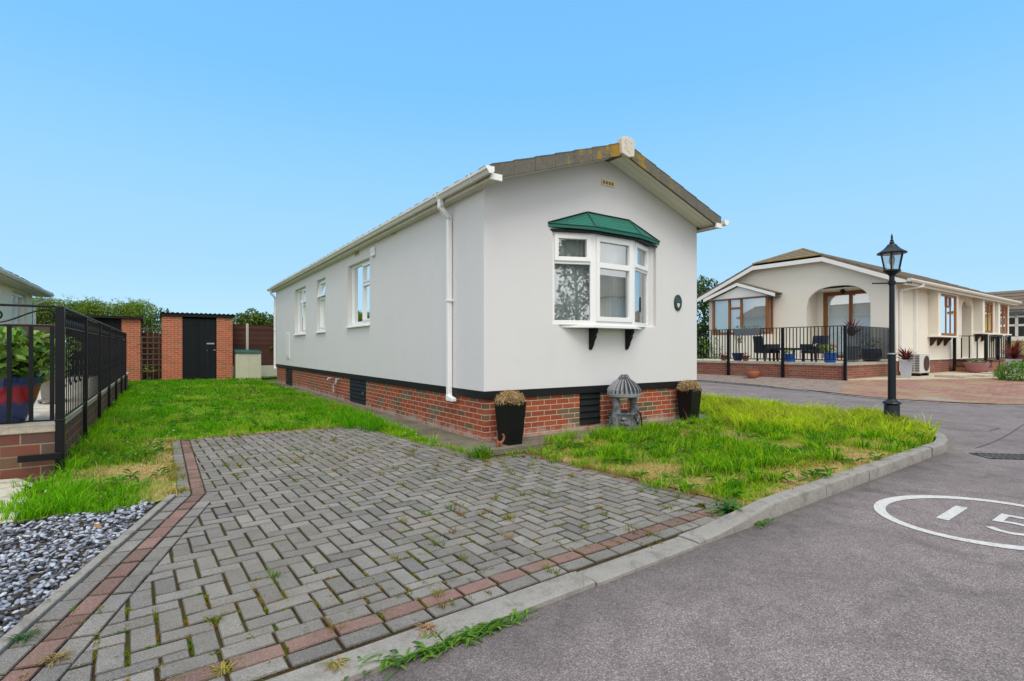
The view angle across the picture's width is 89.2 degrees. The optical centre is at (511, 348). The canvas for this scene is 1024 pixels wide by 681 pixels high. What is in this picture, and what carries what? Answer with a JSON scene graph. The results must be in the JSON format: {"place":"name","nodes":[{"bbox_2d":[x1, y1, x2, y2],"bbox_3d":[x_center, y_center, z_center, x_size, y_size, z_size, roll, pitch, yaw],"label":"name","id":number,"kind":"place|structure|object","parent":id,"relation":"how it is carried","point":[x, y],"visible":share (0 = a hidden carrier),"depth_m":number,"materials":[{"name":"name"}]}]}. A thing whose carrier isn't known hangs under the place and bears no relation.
{"place":"outdoors","nodes":[
{"label":"outdoors","id":0,"kind":"place"},
{"bbox_2d":[0,478,32,523],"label":"path","id":1,"kind":"structure","parent":0,"point":[5,486],"depth_m":4.45,"materials":[{"name":"beige concrete"}]},
{"bbox_2d":[2,324,54,374],"bbox_3d":[-10.714,0.113,11.629,0.920,1.300,0.680,0,0,-34],"label":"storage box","id":2,"kind":"object","parent":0,"point":[47,329],"visible":0.05,"depth_m":11.44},
{"bbox_2d":[37,335,74,403],"bbox_3d":[-6.387,0.273,7.281,0.495,0.976,0.563,0,0,13],"label":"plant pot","id":3,"kind":"object","parent":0,"point":[45,392],"visible":0.19,"depth_m":7.14,"materials":[{"name":"ceramic"}]},
{"bbox_2d":[0,498,156,646],"bbox_3d":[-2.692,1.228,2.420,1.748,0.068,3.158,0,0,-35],"label":"gravel","id":4,"kind":"structure","parent":0,"point":[30,568],"depth_m":3.16,"materials":[{"name":"grey gravel"}]},
{"bbox_2d":[0,376,440,526],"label":"lawn","id":5,"kind":"structure","parent":0,"point":[157,500],"depth_m":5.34,"materials":[{"name":"green plant"}]},
{"bbox_2d":[143,365,157,379],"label":"shrub","id":6,"kind":"object","parent":5,"relation":"on","point":[149,371],"visible":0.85,"depth_m":19.20,"materials":[{"name":"green plant"}]},
{"bbox_2d":[141,325,160,379],"bbox_3d":[-13.438,0.155,19.331,0.630,2.090,0.038,0,0,-34],"label":"trellis","id":7,"kind":"object","parent":5,"relation":"on","point":[153,348],"visible":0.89,"depth_m":19.36,"materials":[{"name":"brown wood"}]},
{"bbox_2d":[233,349,261,378],"bbox_3d":[-10.688,0.621,21.003,0.980,1.197,0.795,0,0,-34],"label":"storage cabinet","id":8,"kind":"object","parent":5,"relation":"on","point":[247,363],"visible":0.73,"depth_m":20.73,"materials":[{"name":"beige plastic"}]},
{"bbox_2d":[0,426,728,680],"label":"driveway","id":9,"kind":"structure","parent":0,"point":[111,586],"depth_m":3.15,"materials":[{"name":"grey brick"}]},
{"bbox_2d":[0,626,45,646],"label":"weed","id":10,"kind":"object","parent":9,"relation":"on","point":[23,638],"visible":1,"depth_m":2.17,"materials":[{"name":"green plant"}]},
{"bbox_2d":[29,648,76,667],"bbox_3d":[-1.781,1.207,2.034,0.148,0.026,0.130,0,0,14],"label":"weed","id":11,"kind":"object","parent":9,"relation":"on","point":[52,660],"visible":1,"depth_m":2.03,"materials":[{"name":"yellow plant"}]},
{"bbox_2d":[205,659,238,677],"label":"weed","id":12,"kind":"object","parent":9,"relation":"on","point":[223,669],"visible":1,"depth_m":1.96,"materials":[{"name":"yellow plant"}]},
{"bbox_2d":[19,436,657,663],"bbox_3d":[-1.321,1.216,5.227,4.071,0.015,6.171,0,0,-25],"label":"dry debris","id":13,"kind":"object","parent":9,"relation":"on","point":[385,531],"visible":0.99,"depth_m":3.19,"materials":[{"name":"brown plant"}]},
{"bbox_2d":[320,649,400,680],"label":"weed","id":14,"kind":"object","parent":9,"relation":"on","point":[358,657],"visible":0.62,"depth_m":2.04,"materials":[{"name":"green plant"}]},
{"bbox_2d":[17,426,724,680],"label":"joint weeds","id":15,"kind":"object","parent":9,"relation":"on","point":[185,620],"visible":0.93,"depth_m":3.70,"materials":[{"name":"green plant"}]},
{"bbox_2d":[460,442,500,458],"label":"weed clump","id":16,"kind":"object","parent":9,"relation":"on","point":[477,453],"visible":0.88,"depth_m":5.81,"materials":[{"name":"green plant"}]},
{"bbox_2d":[703,497,744,514],"bbox_3d":[1.613,1.175,3.857,0.374,0.086,0.316,0,0,-35],"label":"weed clump","id":17,"kind":"object","parent":9,"relation":"on","point":[730,506],"visible":0.78,"depth_m":3.87,"materials":[{"name":"green plant"}]},
{"bbox_2d":[0,0,1023,341],"label":"sky","id":18,"kind":"structure","parent":0,"point":[190,156],"materials":[{"name":"blue"}]},
{"bbox_2d":[263,358,1021,457],"bbox_3d":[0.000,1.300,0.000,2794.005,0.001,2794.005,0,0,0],"label":"ground","id":19,"kind":"structure","parent":0,"point":[268,380],"depth_m":12.76,"materials":[{"name":"grey concrete"}]},
{"bbox_2d":[0,267,54,341],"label":"neighbour home","id":20,"kind":"object","parent":19,"relation":"on","point":[15,289],"visible":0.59,"depth_m":16.29,"materials":[{"name":"tile"},{"name":"painted render"},{"name":"upvc"}]},
{"bbox_2d":[13,292,23,323],"bbox_3d":[-16.149,-0.560,16.888,0.086,2.480,2.080,0,0,-34],"label":"patio door","id":21,"kind":"structure","parent":20,"relation":"in","point":[17,298],"depth_m":17.26,"materials":[{"name":"plastic"}]},
{"bbox_2d":[0,372,128,482],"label":"terrace","id":22,"kind":"structure","parent":19,"relation":"on","point":[26,438],"depth_m":5.08,"materials":[{"name":"brown brick"}]},
{"bbox_2d":[0,326,71,424],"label":"plant pot","id":23,"kind":"object","parent":22,"relation":"on","point":[20,383],"visible":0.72,"depth_m":5.23,"materials":[{"name":"glazed ceramic"},{"name":"leaf"},{"name":"soil"}]},
{"bbox_2d":[0,304,126,472],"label":"railing","id":24,"kind":"object","parent":22,"relation":"on","point":[108,360],"visible":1,"depth_m":5.80,"materials":[{"name":"black metal"}]},
{"bbox_2d":[0,494,175,654],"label":"path edging","id":25,"kind":"object","parent":19,"relation":"on","point":[42,609],"visible":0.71,"depth_m":2.71,"materials":[{"name":"concrete"}]},
{"bbox_2d":[32,294,160,357],"bbox_3d":[-20.712,-0.707,25.827,6.940,3.926,2.785,0,0,-27],"label":"hedge","id":26,"kind":"object","parent":19,"relation":"on","point":[88,307],"visible":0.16,"depth_m":25.55,"materials":[{"name":"green plant"}]},
{"bbox_2d":[66,315,143,381],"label":"brick shed","id":27,"kind":"structure","parent":19,"relation":"on","point":[130,326],"depth_m":19.01,"materials":[{"name":"red brick"}]},
{"bbox_2d":[67,318,121,374],"bbox_3d":[-14.885,0.075,18.523,1.528,2.310,0.060,0,0,-34],"label":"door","id":28,"kind":"structure","parent":27,"relation":"in","point":[115,323],"depth_m":18.42,"materials":[{"name":"black metal"}]},
{"bbox_2d":[141,333,161,379],"bbox_3d":[-14.029,0.325,20.216,0.660,1.850,0.030,0,0,-34],"label":"timber fence","id":29,"kind":"object","parent":19,"relation":"on","point":[150,367],"visible":0.57,"depth_m":20.20,"materials":[{"name":"brown wood"}]},
{"bbox_2d":[148,307,168,332],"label":"shrub","id":30,"kind":"object","parent":19,"relation":"on","point":[154,321],"visible":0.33,"depth_m":25.35,"materials":[{"name":"green plant"}]},
{"bbox_2d":[160,312,234,379],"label":"brick shed","id":31,"kind":"structure","parent":19,"relation":"on","point":[197,346],"depth_m":19.99,"materials":[{"name":"brick"}]},
{"bbox_2d":[183,318,215,379],"bbox_3d":[-12.043,0.030,20.017,1.100,2.360,0.071,0,0,-34],"label":"door","id":32,"kind":"structure","parent":31,"relation":"in","point":[199,335],"depth_m":20.01,"materials":[{"name":"wood"}]},
{"bbox_2d":[233,312,252,324],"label":"shrub","id":33,"kind":"object","parent":19,"relation":"on","point":[236,320],"visible":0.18,"depth_m":22.82,"materials":[{"name":"green plant"}]},
{"bbox_2d":[238,308,263,324],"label":"shrub","id":34,"kind":"object","parent":19,"relation":"on","point":[251,310],"visible":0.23,"depth_m":23.13,"materials":[{"name":"green plant"}]},
{"bbox_2d":[233,323,276,376],"bbox_3d":[-9.099,0.090,23.475,6.260,2.320,0.100,0,0,-34],"label":"fence","id":35,"kind":"object","parent":19,"relation":"on","point":[247,336],"visible":0.22,"depth_m":22.29,"materials":[{"name":"wood"}]},
{"bbox_2d":[249,312,273,351],"bbox_3d":[-10.909,-0.199,23.172,1.499,2.902,1.907,0,0,0],"label":"shrub","id":36,"kind":"object","parent":19,"relation":"on","point":[265,321],"visible":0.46,"depth_m":22.90,"materials":[{"name":"green plant"}]},
{"bbox_2d":[269,381,708,455],"bbox_3d":[-2.673,1.256,14.074,5.660,0.068,15.720,0,0,-34],"label":"concrete apron","id":37,"kind":"object","parent":19,"relation":"on","point":[532,442],"visible":0.07,"depth_m":7.22,"materials":[{"name":"grey concrete"}]},
{"bbox_2d":[267,136,728,441],"bbox_3d":[-2.688,-0.915,14.154,4.913,4.390,15.774,0,0,-34],"label":"park home","id":38,"kind":"object","parent":37,"relation":"on","point":[550,287],"visible":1,"depth_m":7.97,"materials":[{"name":"white paint"}]},
{"bbox_2d":[293,287,305,335],"bbox_3d":[-6.361,-1.120,15.844,0.315,1.429,1.540,0,0,-34],"label":"window","id":39,"kind":"structure","parent":38,"relation":"in","point":[301,293],"depth_m":16.01,"materials":[{"name":"plastic"}]},
{"bbox_2d":[314,279,325,332],"bbox_3d":[-4.955,-1.125,13.759,0.315,1.429,0.950,0,0,-34],"label":"window","id":40,"kind":"structure","parent":38,"relation":"in","point":[321,292],"depth_m":13.94,"materials":[{"name":"plastic"}]},
{"bbox_2d":[345,260,369,327],"bbox_3d":[-3.207,-1.153,11.168,0.315,1.394,1.540,0,0,-34],"label":"window","id":41,"kind":"structure","parent":38,"relation":"in","point":[360,272],"depth_m":11.28,"materials":[{"name":"plastic"}]},
{"bbox_2d":[548,211,659,349],"bbox_3d":[1.516,-1.020,7.980,2.360,2.070,0.535,0,0,-34],"label":"bow window","id":42,"kind":"structure","parent":38,"relation":"in","point":[603,265],"depth_m":7.74,"materials":[{"name":"plastic"}]},
{"bbox_2d":[674,295,681,310],"bbox_3d":[2.858,-0.790,8.932,0.196,0.276,0.026,0,0,-34],"label":"house plaque","id":43,"kind":"object","parent":38,"relation":"attached to","point":[677,302],"visible":1,"depth_m":8.92,"materials":[{"name":"stone"}]},
{"bbox_2d":[494,434,504,446],"bbox_3d":[-0.157,1.143,6.467,0.185,0.150,0.045,0,0,-44],"label":"squirrel figurine","id":44,"kind":"object","parent":37,"relation":"on","point":[498,443],"visible":1,"depth_m":6.45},
{"bbox_2d":[493,389,527,445],"bbox_3d":[-0.023,0.861,6.684,0.455,0.723,0.450,0,0,-38],"label":"plant pot","id":45,"kind":"object","parent":37,"relation":"on","point":[510,408],"visible":1,"depth_m":6.59,"materials":[{"name":"plastic"}]},
{"bbox_2d":[607,374,641,430],"bbox_3d":[1.677,0.814,7.792,0.531,0.851,0.510,0,0,-34],"label":"wishing well","id":46,"kind":"object","parent":37,"relation":"on","point":[623,386],"visible":0.93,"depth_m":7.64,"materials":[{"name":"stone"}]},
{"bbox_2d":[676,379,701,420],"bbox_3d":[3.003,0.860,8.802,0.461,0.724,0.455,0,0,-38],"label":"plant pot","id":47,"kind":"object","parent":37,"relation":"on","point":[689,396],"visible":1,"depth_m":8.72,"materials":[{"name":"plastic"}]},
{"bbox_2d":[265,427,948,680],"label":"kerb","id":48,"kind":"structure","parent":19,"relation":"on","point":[547,592],"depth_m":2.86,"materials":[{"name":"concrete"}]},
{"bbox_2d":[319,654,349,671],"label":"weed","id":49,"kind":"object","parent":48,"relation":"on","point":[337,664],"visible":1,"depth_m":1.99,"materials":[{"name":"yellow plant"}]},
{"bbox_2d":[413,622,436,637],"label":"weed","id":50,"kind":"object","parent":48,"relation":"on","point":[428,625],"visible":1,"depth_m":2.26,"materials":[{"name":"brown plant"}]},
{"bbox_2d":[697,300,708,356],"bbox_3d":[10.780,-0.932,27.119,2.987,4.456,3.322,0,0,0],"label":"tree","id":51,"kind":"object","parent":19,"relation":"on","point":[704,319],"visible":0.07,"depth_m":26.90,"materials":[{"name":"green plant"}]},
{"bbox_2d":[697,292,708,343],"bbox_3d":[9.140,-0.997,27.703,2.866,4.505,2.918,0,0,-28],"label":"tree","id":52,"kind":"object","parent":19,"relation":"on","point":[700,317],"visible":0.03,"depth_m":27.02,"materials":[{"name":"green plant"}]},
{"bbox_2d":[697,275,719,358],"bbox_3d":[10.129,-1.323,27.535,3.397,5.158,3.258,0,0,39],"label":"tree","id":53,"kind":"object","parent":19,"relation":"on","point":[702,287],"visible":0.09,"depth_m":27.20,"materials":[{"name":"green plant"}]},
{"bbox_2d":[697,335,724,358],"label":"shrub","id":54,"kind":"object","parent":19,"relation":"on","point":[709,348],"visible":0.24,"depth_m":23.48,"materials":[{"name":"green plant"}]},
{"bbox_2d":[697,379,1023,406],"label":"kerb","id":55,"kind":"structure","parent":19,"relation":"on","point":[735,383],"depth_m":14.90,"materials":[{"name":"concrete"}]},
{"bbox_2d":[838,378,1023,404],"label":"parking bay","id":56,"kind":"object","parent":19,"relation":"on","point":[987,390],"visible":0.94,"depth_m":14.29,"materials":[{"name":"red brick"}]},
{"bbox_2d":[847,371,1021,379],"bbox_3d":[23.026,1.113,24.595,29.950,0.275,7.000,0,0,-35],"label":"concrete apron","id":57,"kind":"object","parent":19,"relation":"on","point":[929,377],"visible":0.2,"depth_m":17.51,"materials":[{"name":"beige concrete"}]},
{"bbox_2d":[697,358,887,379],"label":"terrace","id":58,"kind":"structure","parent":57,"relation":"on","point":[809,369],"depth_m":17.89,"materials":[{"name":"brick"}]},
{"bbox_2d":[720,353,726,360],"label":"flower pot","id":59,"kind":"object","parent":58,"relation":"on","point":[723,359],"visible":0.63,"depth_m":20.18,"materials":[{"name":"brown ceramic"}]},
{"bbox_2d":[732,336,744,360],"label":"plant pot","id":60,"kind":"object","parent":58,"relation":"on","point":[737,359],"visible":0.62,"depth_m":19.84,"materials":[{"name":"blue ceramic"}]},
{"bbox_2d":[753,336,778,360],"bbox_3d":[9.512,0.000,19.475,0.716,0.950,0.680,0,0,-5],"label":"wicker chair","id":61,"kind":"object","parent":58,"relation":"on","point":[771,347],"visible":0.66,"depth_m":19.21,"materials":[{"name":"black wicker"}]},
{"bbox_2d":[772,348,804,361],"bbox_3d":[10.139,0.225,19.027,0.840,0.500,0.840,0,0,-36],"label":"wicker table","id":62,"kind":"object","parent":58,"relation":"on","point":[788,349],"visible":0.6,"depth_m":18.91,"materials":[{"name":"black wicker"}]},
{"bbox_2d":[784,348,794,361],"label":"plant pot","id":63,"kind":"object","parent":58,"relation":"on","point":[791,359],"visible":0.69,"depth_m":18.06,"materials":[{"name":"ceramic"}]},
{"bbox_2d":[697,325,888,379],"bbox_3d":[9.653,0.135,20.725,3.820,1.730,8.270,0,0,-36],"label":"railing","id":64,"kind":"object","parent":58,"relation":"on","point":[885,341],"visible":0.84,"depth_m":17.71,"materials":[{"name":"black metal"}]},
{"bbox_2d":[734,325,762,335],"bbox_3d":[8.609,-0.679,18.985,0.336,0.387,1.072,0,0,-35],"label":"trough planter","id":65,"kind":"object","parent":64,"relation":"hanging from","point":[740,331],"visible":0.99,"depth_m":18.86,"materials":[{"name":"stone"}]},
{"bbox_2d":[801,335,828,361],"bbox_3d":[10.923,0.000,18.714,0.715,0.950,0.680,0,0,-25],"label":"wicker chair","id":66,"kind":"object","parent":58,"relation":"on","point":[816,346],"visible":0.69,"depth_m":18.76,"materials":[{"name":"black wicker"}]},
{"bbox_2d":[819,343,836,362],"bbox_3d":[10.482,0.131,17.235,0.539,0.668,0.614,0,0,0],"label":"plant pot","id":67,"kind":"object","parent":58,"relation":"on","point":[831,357],"visible":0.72,"depth_m":17.07,"materials":[{"name":"ceramic"}]},
{"bbox_2d":[835,319,864,361],"bbox_3d":[11.897,-0.301,18.114,1.203,1.531,1.240,0,0,-36],"label":"plant pot","id":68,"kind":"object","parent":58,"relation":"on","point":[850,323],"visible":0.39,"depth_m":17.98,"materials":[{"name":"stone"}]},
{"bbox_2d":[861,338,881,361],"bbox_3d":[12.936,0.020,18.688,0.656,0.890,0.656,0,0,0],"label":"plant pot","id":69,"kind":"object","parent":58,"relation":"on","point":[874,360],"visible":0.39,"depth_m":18.52,"materials":[{"name":"black plastic"}]},
{"bbox_2d":[697,248,1021,375],"bbox_3d":[17.600,-1.639,25.874,15.940,5.379,8.516,0,0,-35],"label":"park home","id":70,"kind":"object","parent":57,"relation":"on","point":[805,288],"visible":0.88,"depth_m":21.46,"materials":[{"name":"paint"}]},
{"bbox_2d":[703,282,782,358],"bbox_3d":[10.169,-1.245,23.101,0.620,3.390,3.400,0,0,-36],"label":"bay window","id":71,"kind":"structure","parent":70,"relation":"in","point":[727,313],"depth_m":22.95,"materials":[{"name":"brown glass"}]},
{"bbox_2d":[823,290,869,358],"bbox_3d":[13.529,-0.950,20.702,0.176,2.710,2.030,0,0,-36],"label":"patio door","id":72,"kind":"structure","parent":70,"relation":"in","point":[848,306],"depth_m":21.01,"materials":[{"name":"brown glass"}]},
{"bbox_2d":[927,289,961,345],"bbox_3d":[17.467,-1.305,21.169,2.620,2.390,0.717,0,0,-35],"label":"box window","id":73,"kind":"structure","parent":70,"relation":"in","point":[942,306],"depth_m":20.71,"materials":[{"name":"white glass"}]},
{"bbox_2d":[973,298,996,341],"bbox_3d":[22.152,-1.425,24.511,2.070,2.190,0.718,0,0,-35],"label":"box window","id":74,"kind":"structure","parent":70,"relation":"in","point":[983,309],"depth_m":23.98,"materials":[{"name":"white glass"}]},
{"bbox_2d":[992,301,1011,341],"bbox_3d":[24.330,-1.425,26.064,2.120,2.190,0.718,0,0,-36],"label":"box window","id":75,"kind":"structure","parent":70,"relation":"in","point":[1001,310],"depth_m":25.79,"materials":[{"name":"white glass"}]},
{"bbox_2d":[895,347,918,377],"bbox_3d":[13.321,0.431,17.477,1.088,1.089,1.075,0,0,37],"label":"plant pot","id":76,"kind":"object","parent":57,"relation":"on","point":[906,363],"visible":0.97,"depth_m":17.38,"materials":[{"name":"ceramic"}]},
{"bbox_2d":[910,353,929,375],"bbox_3d":[14.660,0.575,18.688,0.992,0.800,0.382,0,0,-36],"label":"outdoor fan unit","id":77,"kind":"object","parent":57,"relation":"on","point":[921,366],"visible":0.84,"depth_m":18.43,"materials":[{"name":"metal"}]},
{"bbox_2d":[963,359,990,372],"bbox_3d":[18.696,0.703,20.893,0.835,0.543,0.835,0,0,0],"label":"plant pot","id":78,"kind":"object","parent":57,"relation":"on","point":[979,366],"visible":0.98,"depth_m":20.68,"materials":[{"name":"ceramic"}]},
{"bbox_2d":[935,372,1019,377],"bbox_3d":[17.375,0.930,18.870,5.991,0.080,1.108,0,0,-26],"label":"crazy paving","id":79,"kind":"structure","parent":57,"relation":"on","point":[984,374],"depth_m":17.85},
{"bbox_2d":[952,359,1005,371],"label":"porch steps","id":80,"kind":"structure","parent":57,"relation":"on","point":[960,366],"depth_m":21.82,"materials":[{"name":"brick"}]},
{"bbox_2d":[953,335,1010,371],"bbox_3d":[20.453,0.200,22.563,3.700,1.500,1.120,0,0,-35],"label":"railing","id":81,"kind":"object","parent":80,"relation":"on","point":[997,345],"visible":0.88,"depth_m":21.89,"materials":[{"name":"black metal"}]},
{"bbox_2d":[986,290,1023,361],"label":"park home","id":82,"kind":"object","parent":57,"relation":"on","point":[1016,322],"visible":0.16,"depth_m":28.51,"materials":[{"name":"beige paint"}]},
{"bbox_2d":[1005,311,1023,340],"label":"bow window","id":83,"kind":"structure","parent":82,"relation":"in","point":[1016,322],"depth_m":28.34,"materials":[{"name":"white glass"}]},
{"bbox_2d":[991,338,1023,374],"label":"plant","id":84,"kind":"object","parent":57,"relation":"on","point":[1014,352],"visible":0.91,"depth_m":18.43,"materials":[{"name":"green plant"}]},
{"bbox_2d":[992,360,1023,380],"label":"shrub","id":85,"kind":"object","parent":19,"relation":"on","point":[1014,364],"visible":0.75,"depth_m":16.58,"materials":[{"name":"green plant"}]},
{"bbox_2d":[370,393,948,506],"bbox_3d":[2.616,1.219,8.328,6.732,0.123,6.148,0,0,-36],"label":"lawn","id":86,"kind":"structure","parent":0,"point":[699,478],"depth_m":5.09,"materials":[{"name":"green plant"}]},
{"bbox_2d":[872,234,911,416],"bbox_3d":[5.925,-0.260,8.100,0.428,3.060,0.394,0,0,-32],"label":"lamp post","id":87,"kind":"object","parent":86,"relation":"on","point":[891,403],"visible":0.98,"depth_m":8.06,"materials":[{"name":"metal"}]},
{"bbox_2d":[355,382,1023,680],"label":"road","id":88,"kind":"structure","parent":0,"point":[851,584],"depth_m":2.58,"materials":[{"name":"grey asphalt"}]},
{"bbox_2d":[356,630,445,680],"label":"weed","id":89,"kind":"object","parent":88,"relation":"on","point":[384,663],"visible":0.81,"depth_m":2.06,"materials":[{"name":"green plant"}]},
{"bbox_2d":[384,622,481,668],"bbox_3d":[-0.311,1.227,2.170,0.548,0.040,0.172,0,0,-37],"label":"weed","id":90,"kind":"object","parent":88,"relation":"on","point":[450,644],"visible":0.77,"depth_m":2.12,"materials":[{"name":"green plant"}]},
{"bbox_2d":[434,618,510,648],"bbox_3d":[-0.203,1.231,2.246,0.521,0.031,0.185,0,0,-36],"label":"weed","id":91,"kind":"object","parent":88,"relation":"on","point":[465,640],"visible":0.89,"depth_m":2.23,"materials":[{"name":"green plant"}]},
{"bbox_2d":[453,609,517,640],"bbox_3d":[-0.105,1.233,2.325,0.408,0.028,0.148,0,0,-37],"label":"weed","id":92,"kind":"object","parent":88,"relation":"on","point":[497,626],"visible":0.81,"depth_m":2.30,"materials":[{"name":"green plant"}]},
{"bbox_2d":[475,607,542,634],"bbox_3d":[-0.010,1.230,2.368,0.435,0.033,0.127,0,0,-36],"label":"weed","id":93,"kind":"object","parent":88,"relation":"on","point":[519,616],"visible":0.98,"depth_m":2.38,"materials":[{"name":"green plant"}]},
{"bbox_2d":[754,518,774,527],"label":"weed","id":94,"kind":"object","parent":88,"relation":"on","point":[761,522],"visible":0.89,"depth_m":3.67,"materials":[{"name":"green plant"}]},
{"bbox_2d":[874,495,1023,549],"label":"road marking","id":95,"kind":"object","parent":88,"relation":"on","point":[882,504],"visible":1,"depth_m":3.88,"materials":[{"name":"paint"}]},
{"bbox_2d":[950,422,1023,447],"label":"road joints","id":96,"kind":"object","parent":88,"relation":"on","point":[994,429],"visible":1,"depth_m":7.80,"materials":[{"name":"grey asphalt"}]},
{"bbox_2d":[970,453,1023,459],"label":"drain grating","id":97,"kind":"object","parent":88,"relation":"on","point":[1003,456],"visible":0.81,"depth_m":5.99,"materials":[{"name":"black metal"}]},
{"bbox_2d":[697,374,847,392],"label":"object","id":98,"kind":"structure","parent":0,"point":[827,385],"depth_m":17.04,"materials":[{"name":"brick"}]},
{"bbox_2d":[746,370,759,377],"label":"plant pot","id":99,"kind":"object","parent":98,"relation":"on","point":[753,373],"visible":1,"depth_m":18.39,"materials":[{"name":"ceramic"}]}
]}

